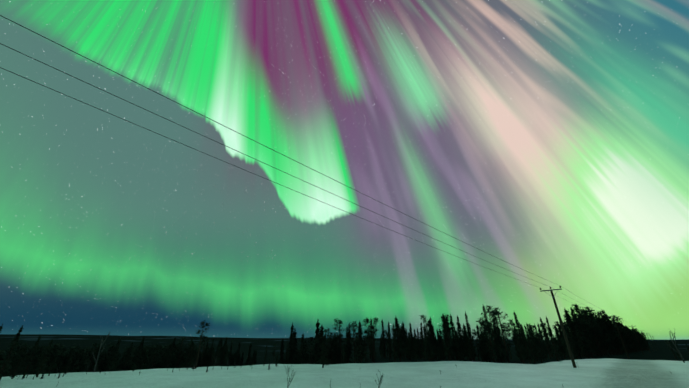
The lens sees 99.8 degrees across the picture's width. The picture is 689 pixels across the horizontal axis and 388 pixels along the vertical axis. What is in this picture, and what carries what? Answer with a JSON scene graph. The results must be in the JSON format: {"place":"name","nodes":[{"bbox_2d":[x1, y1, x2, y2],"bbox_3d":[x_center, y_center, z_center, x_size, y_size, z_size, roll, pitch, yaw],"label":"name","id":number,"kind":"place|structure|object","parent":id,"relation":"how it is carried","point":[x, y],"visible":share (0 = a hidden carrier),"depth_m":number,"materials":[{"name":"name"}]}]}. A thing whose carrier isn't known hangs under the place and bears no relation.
{"place":"outdoors","nodes":[
{"label":"outdoors","id":0,"kind":"place"},
{"bbox_2d":[0,334,688,387],"bbox_3d":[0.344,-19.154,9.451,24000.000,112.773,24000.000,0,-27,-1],"label":"ground","id":1,"kind":"structure","parent":0,"point":[655,368],"depth_m":20.45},
{"bbox_2d":[0,325,22,376],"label":"spruce tree","id":2,"kind":"object","parent":1,"relation":"on","point":[15,343],"visible":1,"depth_m":15.48,"materials":[{"name":"plant"}]},
{"bbox_2d":[0,353,22,376],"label":"pine tree","id":3,"kind":"object","parent":1,"relation":"on","point":[9,364],"visible":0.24,"depth_m":24.72,"materials":[{"name":"black plant"}]},
{"bbox_2d":[10,342,26,378],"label":"spruce tree","id":4,"kind":"object","parent":1,"relation":"on","point":[17,365],"visible":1,"depth_m":16.30,"materials":[{"name":"black plant"}]},
{"bbox_2d":[17,349,30,374],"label":"spruce tree","id":5,"kind":"object","parent":1,"relation":"on","point":[28,354],"visible":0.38,"depth_m":34.78,"materials":[{"name":"plant"}]},
{"bbox_2d":[46,349,59,375],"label":"spruce tree","id":6,"kind":"object","parent":1,"relation":"on","point":[52,367],"visible":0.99,"depth_m":17.89,"materials":[{"name":"plant"}]},
{"bbox_2d":[51,350,63,373],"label":"spruce tree","id":7,"kind":"object","parent":1,"relation":"on","point":[58,363],"visible":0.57,"depth_m":25.79,"materials":[{"name":"plant"}]},
{"bbox_2d":[68,352,78,372],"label":"spruce tree","id":8,"kind":"object","parent":1,"relation":"on","point":[74,363],"visible":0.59,"depth_m":28.57,"materials":[{"name":"black plant"}]},
{"bbox_2d":[85,342,100,371],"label":"spruce tree","id":9,"kind":"object","parent":1,"relation":"on","point":[90,368],"visible":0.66,"depth_m":23.02,"materials":[{"name":"plant"}]},
{"bbox_2d":[86,343,102,371],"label":"pine tree","id":10,"kind":"object","parent":1,"relation":"on","point":[92,350],"visible":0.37,"depth_m":55.86,"materials":[{"name":"black plant"}]},
{"bbox_2d":[92,333,110,371],"bbox_3d":[-17.788,11.366,20.892,0.892,2.725,0.814,-16,-31,29],"label":"birch tree","id":11,"kind":"object","parent":1,"relation":"on","point":[99,352],"visible":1,"depth_m":20.81,"materials":[{"name":"grey plant"}]},
{"bbox_2d":[97,354,105,371],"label":"spruce tree","id":12,"kind":"object","parent":1,"relation":"on","point":[102,365],"visible":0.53,"depth_m":40.71,"materials":[{"name":"black plant"}]},
{"bbox_2d":[97,350,107,371],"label":"pine tree","id":13,"kind":"object","parent":1,"relation":"on","point":[102,354],"visible":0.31,"depth_m":45.26,"materials":[{"name":"black plant"}]},
{"bbox_2d":[110,352,118,370],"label":"spruce tree","id":14,"kind":"object","parent":1,"relation":"on","point":[113,366],"visible":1,"depth_m":21.09,"materials":[{"name":"plant"}]},
{"bbox_2d":[116,352,125,370],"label":"spruce tree","id":15,"kind":"object","parent":1,"relation":"on","point":[120,365],"visible":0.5,"depth_m":25.29,"materials":[{"name":"black plant"}]},
{"bbox_2d":[121,341,132,370],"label":"spruce tree","id":16,"kind":"object","parent":1,"relation":"on","point":[126,358],"visible":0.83,"depth_m":24.23,"materials":[{"name":"plant"}]},
{"bbox_2d":[129,337,144,370],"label":"spruce tree","id":17,"kind":"object","parent":1,"relation":"on","point":[138,353],"visible":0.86,"depth_m":24.16,"materials":[{"name":"plant"}]},
{"bbox_2d":[141,350,162,369],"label":"pine tree","id":18,"kind":"object","parent":1,"relation":"on","point":[148,357],"visible":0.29,"depth_m":32.55,"materials":[{"name":"black plant"}]},
{"bbox_2d":[163,336,175,367],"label":"spruce tree","id":19,"kind":"object","parent":1,"relation":"on","point":[171,352],"visible":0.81,"depth_m":25.84,"materials":[{"name":"plant"}]},
{"bbox_2d":[176,336,185,367],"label":"pine tree","id":20,"kind":"object","parent":1,"relation":"on","point":[183,338],"visible":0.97,"depth_m":26.63,"materials":[{"name":"black plant"}]},
{"bbox_2d":[183,336,192,367],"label":"spruce tree","id":21,"kind":"object","parent":1,"relation":"on","point":[185,365],"visible":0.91,"depth_m":26.48,"materials":[{"name":"plant"}]},
{"bbox_2d":[194,320,209,368],"bbox_3d":[-11.921,12.367,23.932,1.278,3.706,1.279,-1,-28,-1],"label":"pine tree","id":22,"kind":"object","parent":1,"relation":"on","point":[202,330],"visible":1,"depth_m":24.14,"materials":[{"name":"black plant"}]},
{"bbox_2d":[201,338,208,366],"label":"spruce tree","id":23,"kind":"object","parent":1,"relation":"on","point":[204,362],"visible":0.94,"depth_m":27.37,"materials":[{"name":"plant"}]},
{"bbox_2d":[213,338,220,365],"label":"spruce tree","id":24,"kind":"object","parent":1,"relation":"on","point":[215,364],"visible":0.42,"depth_m":28.18,"materials":[{"name":"plant"}]},
{"bbox_2d":[215,342,220,365],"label":"spruce tree","id":25,"kind":"object","parent":1,"relation":"on","point":[218,357],"visible":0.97,"depth_m":25.90,"materials":[{"name":"plant"}]},
{"bbox_2d":[218,337,227,365],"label":"spruce tree","id":26,"kind":"object","parent":1,"relation":"on","point":[222,358],"visible":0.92,"depth_m":28.25,"materials":[{"name":"black plant"}]},
{"bbox_2d":[244,344,252,365],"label":"spruce tree","id":27,"kind":"object","parent":1,"relation":"on","point":[248,358],"visible":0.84,"depth_m":30.63,"materials":[{"name":"black plant"}]},
{"bbox_2d":[278,340,287,363],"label":"spruce tree","id":28,"kind":"object","parent":1,"relation":"on","point":[281,359],"visible":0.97,"depth_m":31.23,"materials":[{"name":"plant"}]},
{"bbox_2d":[287,331,293,363],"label":"spruce tree","id":29,"kind":"object","parent":1,"relation":"on","point":[291,337],"visible":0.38,"depth_m":36.34,"materials":[{"name":"black plant"}]},
{"bbox_2d":[288,329,297,362],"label":"spruce tree","id":30,"kind":"object","parent":1,"relation":"on","point":[295,339],"visible":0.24,"depth_m":43.38,"materials":[{"name":"black plant"}]},
{"bbox_2d":[295,334,306,363],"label":"spruce tree","id":31,"kind":"object","parent":1,"relation":"on","point":[301,353],"visible":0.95,"depth_m":31.52,"materials":[{"name":"black plant"}]},
{"bbox_2d":[303,336,318,362],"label":"pine tree","id":32,"kind":"object","parent":1,"relation":"on","point":[307,343],"visible":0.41,"depth_m":39.11,"materials":[{"name":"black plant"}]},
{"bbox_2d":[313,336,318,363],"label":"spruce tree","id":33,"kind":"object","parent":1,"relation":"on","point":[315,349],"visible":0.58,"depth_m":35.41,"materials":[{"name":"plant"}]},
{"bbox_2d":[313,319,320,361],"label":"spruce tree","id":34,"kind":"object","parent":1,"relation":"on","point":[317,331],"visible":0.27,"depth_m":43.98,"materials":[{"name":"black plant"}]},
{"bbox_2d":[313,325,328,363],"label":"spruce tree","id":35,"kind":"object","parent":1,"relation":"on","point":[322,328],"visible":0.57,"depth_m":34.48,"materials":[{"name":"black plant"}]},
{"bbox_2d":[318,335,328,367],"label":"spruce tree","id":36,"kind":"object","parent":1,"relation":"on","point":[323,357],"visible":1,"depth_m":24.35,"materials":[{"name":"plant"}]},
{"bbox_2d":[320,328,330,361],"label":"pine tree","id":37,"kind":"object","parent":1,"relation":"on","point":[325,330],"visible":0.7,"depth_m":31.06,"materials":[{"name":"black plant"}]},
{"bbox_2d":[326,332,336,363],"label":"pine tree","id":38,"kind":"object","parent":1,"relation":"on","point":[331,347],"visible":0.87,"depth_m":34.85,"materials":[{"name":"black plant"}]},
{"bbox_2d":[331,335,339,363],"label":"spruce tree","id":39,"kind":"object","parent":1,"relation":"on","point":[335,340],"visible":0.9,"depth_m":32.70,"materials":[{"name":"plant"}]},
{"bbox_2d":[335,339,339,363],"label":"spruce tree","id":40,"kind":"object","parent":1,"relation":"on","point":[337,358],"visible":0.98,"depth_m":32.41,"materials":[{"name":"black plant"}]},
{"bbox_2d":[332,318,345,363],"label":"pine tree","id":41,"kind":"object","parent":1,"relation":"on","point":[340,340],"visible":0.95,"depth_m":34.99,"materials":[{"name":"black plant"}]},
{"bbox_2d":[344,323,353,362],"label":"spruce tree","id":42,"kind":"object","parent":1,"relation":"on","point":[347,351],"visible":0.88,"depth_m":34.16,"materials":[{"name":"black plant"}]},
{"bbox_2d":[346,321,358,362],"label":"pine tree","id":43,"kind":"object","parent":1,"relation":"on","point":[354,329],"visible":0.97,"depth_m":32.24,"materials":[{"name":"black plant"}]},
{"bbox_2d":[353,320,368,362],"bbox_3d":[1.706,15.876,31.305,1.598,4.243,1.523,-18,-34,30],"label":"spruce tree","id":44,"kind":"object","parent":1,"relation":"on","point":[360,351],"visible":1,"depth_m":30.99,"materials":[{"name":"black plant"}]},
{"bbox_2d":[362,317,370,358],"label":"pine tree","id":45,"kind":"object","parent":1,"relation":"on","point":[368,327],"visible":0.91,"depth_m":36.92,"materials":[{"name":"black plant"}]},
{"bbox_2d":[368,319,376,361],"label":"spruce tree","id":46,"kind":"object","parent":1,"relation":"on","point":[371,345],"visible":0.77,"depth_m":32.45,"materials":[{"name":"black plant"}]},
{"bbox_2d":[369,317,379,361],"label":"pine tree","id":47,"kind":"object","parent":1,"relation":"on","point":[375,323],"visible":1,"depth_m":32.15,"materials":[{"name":"black plant"}]},
{"bbox_2d":[380,320,388,357],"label":"spruce tree","id":48,"kind":"object","parent":1,"relation":"on","point":[385,351],"visible":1,"depth_m":35.88,"materials":[{"name":"plant"}]},
{"bbox_2d":[388,322,393,356],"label":"spruce tree","id":49,"kind":"object","parent":1,"relation":"on","point":[390,349],"visible":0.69,"depth_m":38.53,"materials":[{"name":"black plant"}]},
{"bbox_2d":[391,323,398,361],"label":"spruce tree","id":50,"kind":"object","parent":1,"relation":"on","point":[394,347],"visible":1,"depth_m":31.63,"materials":[{"name":"black plant"}]},
{"bbox_2d":[391,317,406,360],"bbox_3d":[6.015,16.206,32.665,1.788,4.745,1.703,-10,-27,16],"label":"spruce tree","id":51,"kind":"object","parent":1,"relation":"on","point":[399,345],"visible":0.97,"depth_m":32.36,"materials":[{"name":"black plant"}]},
{"bbox_2d":[400,326,406,358],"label":"spruce tree","id":52,"kind":"object","parent":1,"relation":"on","point":[402,338],"visible":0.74,"depth_m":35.01,"materials":[{"name":"black plant"}]},
{"bbox_2d":[405,332,413,360],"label":"spruce tree","id":53,"kind":"object","parent":1,"relation":"on","point":[409,353],"visible":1,"depth_m":32.65,"materials":[{"name":"plant"}]},
{"bbox_2d":[413,338,417,361],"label":"spruce tree","id":54,"kind":"object","parent":1,"relation":"on","point":[415,353],"visible":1,"depth_m":31.24,"materials":[{"name":"black plant"}]},
{"bbox_2d":[417,328,422,358],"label":"spruce tree","id":55,"kind":"object","parent":1,"relation":"on","point":[419,348],"visible":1,"depth_m":34.80,"materials":[{"name":"plant"}]},
{"bbox_2d":[420,323,424,358],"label":"spruce tree","id":56,"kind":"object","parent":1,"relation":"on","point":[422,343],"visible":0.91,"depth_m":35.91,"materials":[{"name":"plant"}]},
{"bbox_2d":[419,315,432,358],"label":"pine tree","id":57,"kind":"object","parent":1,"relation":"on","point":[424,321],"visible":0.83,"depth_m":37.09,"materials":[{"name":"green plant"}]},
{"bbox_2d":[423,326,434,361],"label":"spruce tree","id":58,"kind":"object","parent":1,"relation":"on","point":[427,353],"visible":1,"depth_m":31.32,"materials":[{"name":"plant"}]},
{"bbox_2d":[432,324,438,359],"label":"spruce tree","id":59,"kind":"object","parent":1,"relation":"on","point":[435,345],"visible":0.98,"depth_m":34.91,"materials":[{"name":"plant"}]},
{"bbox_2d":[439,328,445,359],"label":"spruce tree","id":60,"kind":"object","parent":1,"relation":"on","point":[442,350],"visible":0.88,"depth_m":38.29,"materials":[{"name":"black plant"}]},
{"bbox_2d":[442,314,454,360],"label":"spruce tree","id":61,"kind":"object","parent":1,"relation":"on","point":[447,339],"visible":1,"depth_m":31.89,"materials":[{"name":"black plant"}]},
{"bbox_2d":[449,314,458,359],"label":"spruce tree","id":62,"kind":"object","parent":1,"relation":"on","point":[452,332],"visible":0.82,"depth_m":39.91,"materials":[{"name":"plant"}]},
{"bbox_2d":[454,327,462,360],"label":"spruce tree","id":63,"kind":"object","parent":1,"relation":"on","point":[458,346],"visible":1,"depth_m":32.82,"materials":[{"name":"black plant"}]},
{"bbox_2d":[456,315,463,357],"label":"spruce tree","id":64,"kind":"object","parent":1,"relation":"on","point":[459,328],"visible":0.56,"depth_m":45.41,"materials":[{"name":"black plant"}]},
{"bbox_2d":[459,334,465,359],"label":"spruce tree","id":65,"kind":"object","parent":1,"relation":"on","point":[462,347],"visible":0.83,"depth_m":37.18,"materials":[{"name":"black plant"}]},
{"bbox_2d":[463,323,475,360],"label":"spruce tree","id":66,"kind":"object","parent":1,"relation":"on","point":[467,348],"visible":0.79,"depth_m":36.23,"materials":[{"name":"black plant"}]},
{"bbox_2d":[465,311,477,357],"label":"spruce tree","id":67,"kind":"object","parent":1,"relation":"on","point":[467,323],"visible":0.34,"depth_m":37.80,"materials":[{"name":"plant"}]},
{"bbox_2d":[467,325,476,360],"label":"spruce tree","id":68,"kind":"object","parent":1,"relation":"on","point":[471,340],"visible":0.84,"depth_m":35.11,"materials":[{"name":"black plant"}]},
{"bbox_2d":[471,329,480,360],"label":"pine tree","id":69,"kind":"object","parent":1,"relation":"on","point":[475,333],"visible":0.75,"depth_m":39.04,"materials":[{"name":"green plant"}]},
{"bbox_2d":[476,325,483,361],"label":"spruce tree","id":70,"kind":"object","parent":1,"relation":"on","point":[478,333],"visible":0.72,"depth_m":36.69,"materials":[{"name":"black plant"}]},
{"bbox_2d":[480,336,486,361],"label":"spruce tree","id":71,"kind":"object","parent":1,"relation":"on","point":[483,356],"visible":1,"depth_m":33.70,"materials":[{"name":"black plant"}]},
{"bbox_2d":[482,318,490,361],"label":"spruce tree","id":72,"kind":"object","parent":1,"relation":"on","point":[487,348],"visible":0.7,"depth_m":34.10,"materials":[{"name":"plant"}]},
{"bbox_2d":[482,305,498,362],"bbox_3d":[16.352,15.754,33.055,1.326,6.172,1.424,1,-27,-5],"label":"spruce tree","id":73,"kind":"object","parent":1,"relation":"on","point":[491,344],"visible":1,"depth_m":32.73,"materials":[{"name":"plant"}]},
{"bbox_2d":[481,305,502,361],"bbox_3d":[17.874,16.602,34.703,2.700,6.299,2.606,9,-28,-17],"label":"pine tree","id":74,"kind":"object","parent":1,"relation":"on","point":[494,312],"visible":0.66,"depth_m":35.27,"materials":[{"name":"green plant"}]},
{"bbox_2d":[493,324,504,362],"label":"spruce tree","id":75,"kind":"object","parent":1,"relation":"on","point":[494,331],"visible":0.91,"depth_m":33.63,"materials":[{"name":"plant"}]},
{"bbox_2d":[489,307,509,362],"bbox_3d":[19.060,17.040,35.271,2.695,6.193,2.324,-14,-30,26],"label":"pine tree","id":76,"kind":"object","parent":1,"relation":"on","point":[502,332],"visible":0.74,"depth_m":35.39,"materials":[{"name":"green plant"}]},
{"bbox_2d":[494,327,507,362],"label":"spruce tree","id":77,"kind":"object","parent":1,"relation":"on","point":[500,348],"visible":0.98,"depth_m":33.11,"materials":[{"name":"black plant"}]},
{"bbox_2d":[505,326,512,358],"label":"pine tree","id":78,"kind":"object","parent":1,"relation":"on","point":[507,340],"visible":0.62,"depth_m":45.52,"materials":[{"name":"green plant"}]},
{"bbox_2d":[505,319,521,360],"bbox_3d":[23.189,19.831,39.449,2.176,5.259,2.254,-17,-30,29],"label":"pine tree","id":79,"kind":"object","parent":1,"relation":"on","point":[512,324],"visible":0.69,"depth_m":39.92,"materials":[{"name":"green plant"}]},
{"bbox_2d":[514,328,524,363],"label":"spruce tree","id":80,"kind":"object","parent":1,"relation":"on","point":[519,348],"visible":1,"depth_m":31.70,"materials":[{"name":"black plant"}]},
{"bbox_2d":[513,312,526,358],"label":"spruce tree","id":81,"kind":"object","parent":1,"relation":"on","point":[517,322],"visible":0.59,"depth_m":45.07,"materials":[{"name":"plant"}]},
{"bbox_2d":[521,326,533,363],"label":"spruce tree","id":82,"kind":"object","parent":1,"relation":"on","point":[527,348],"visible":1,"depth_m":32.38,"materials":[{"name":"plant"}]},
{"bbox_2d":[524,324,537,362],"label":"spruce tree","id":83,"kind":"object","parent":1,"relation":"on","point":[534,356],"visible":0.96,"depth_m":35.49,"materials":[{"name":"black plant"}]},
{"bbox_2d":[528,323,544,360],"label":"spruce tree","id":84,"kind":"object","parent":1,"relation":"on","point":[532,338],"visible":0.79,"depth_m":40.06,"materials":[{"name":"plant"}]},
{"bbox_2d":[536,333,543,360],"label":"pine tree","id":85,"kind":"object","parent":1,"relation":"on","point":[539,336],"visible":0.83,"depth_m":39.62,"materials":[{"name":"green plant"}]},
{"bbox_2d":[538,322,550,358],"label":"pine tree","id":86,"kind":"object","parent":1,"relation":"on","point":[545,335],"visible":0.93,"depth_m":51.72,"materials":[{"name":"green plant"}]},
{"bbox_2d":[546,317,560,360],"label":"spruce tree","id":87,"kind":"object","parent":1,"relation":"on","point":[555,348],"visible":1,"depth_m":40.95,"materials":[{"name":"black plant"}]},
{"bbox_2d":[540,286,576,367],"bbox_3d":[19.207,11.738,25.574,0.318,6.901,1.743,24,-35,-39],"label":"utility pole","id":88,"kind":"object","parent":1,"relation":"on","point":[565,336],"visible":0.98,"depth_m":25.58,"materials":[{"name":"brown wood"}]},
{"bbox_2d":[0,15,651,334],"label":"power line wires","id":89,"kind":"object","parent":88,"relation":"attached to","point":[227,146],"visible":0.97,"depth_m":7.88,"materials":[{"name":"grey metal"}]},
{"bbox_2d":[555,327,566,358],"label":"spruce tree","id":90,"kind":"object","parent":1,"relation":"on","point":[561,348],"visible":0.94,"depth_m":49.60,"materials":[{"name":"black plant"}]},
{"bbox_2d":[565,329,576,358],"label":"spruce tree","id":91,"kind":"object","parent":1,"relation":"on","point":[573,351],"visible":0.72,"depth_m":48.84,"materials":[{"name":"black plant"}]},
{"bbox_2d":[564,309,586,356],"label":"spruce tree","id":92,"kind":"object","parent":1,"relation":"on","point":[567,316],"visible":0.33,"depth_m":68.83,"materials":[{"name":"plant"}]},
{"bbox_2d":[568,304,589,354],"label":"pine tree","id":93,"kind":"object","parent":1,"relation":"on","point":[574,308],"visible":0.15,"depth_m":83.64,"materials":[{"name":"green plant"}]},
{"bbox_2d":[573,312,593,357],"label":"spruce tree","id":94,"kind":"object","parent":1,"relation":"on","point":[580,330],"visible":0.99,"depth_m":56.88,"materials":[{"name":"black plant"}]},
{"bbox_2d":[575,304,597,357],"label":"spruce tree","id":95,"kind":"object","parent":1,"relation":"on","point":[579,315],"visible":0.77,"depth_m":59.40,"materials":[{"name":"black plant"}]},
{"bbox_2d":[581,310,598,355],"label":"pine tree","id":96,"kind":"object","parent":1,"relation":"on","point":[589,315],"visible":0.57,"depth_m":74.73,"materials":[{"name":"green plant"}]},
{"bbox_2d":[580,306,605,354],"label":"pine tree","id":97,"kind":"object","parent":1,"relation":"on","point":[591,312],"visible":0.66,"depth_m":74.66,"materials":[{"name":"green plant"}]},
{"bbox_2d":[596,318,613,354],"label":"spruce tree","id":98,"kind":"object","parent":1,"relation":"on","point":[607,347],"visible":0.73,"depth_m":84.43,"materials":[{"name":"plant"}]},
{"bbox_2d":[597,314,616,354],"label":"spruce tree","id":99,"kind":"object","parent":1,"relation":"on","point":[606,331],"visible":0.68,"depth_m":86.27,"materials":[{"name":"black plant"}]},
{"bbox_2d":[601,314,620,354],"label":"spruce tree","id":100,"kind":"object","parent":1,"relation":"on","point":[607,327],"visible":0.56,"depth_m":89.66,"materials":[{"name":"black plant"}]},
{"bbox_2d":[604,314,623,353],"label":"spruce tree","id":101,"kind":"object","parent":1,"relation":"on","point":[609,324],"visible":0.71,"depth_m":92.32,"materials":[{"name":"black plant"}]},
{"bbox_2d":[611,315,629,353],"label":"pine tree","id":102,"kind":"object","parent":1,"relation":"on","point":[620,330],"visible":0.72,"depth_m":109.22,"materials":[{"name":"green plant"}]},
{"bbox_2d":[611,318,629,358],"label":"utility pole","id":103,"kind":"object","parent":1,"relation":"on","point":[621,339],"visible":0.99,"depth_m":56.88,"materials":[{"name":"brown wood"}]},
{"bbox_2d":[666,328,684,362],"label":"bare shrub","id":104,"kind":"object","parent":1,"relation":"on","point":[670,331],"visible":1,"depth_m":43.26,"materials":[{"name":"plant"}]},
{"bbox_2d":[0,0,688,339],"label":"sky","id":105,"kind":"structure","parent":0,"point":[549,139],"materials":[{"name":"green"}]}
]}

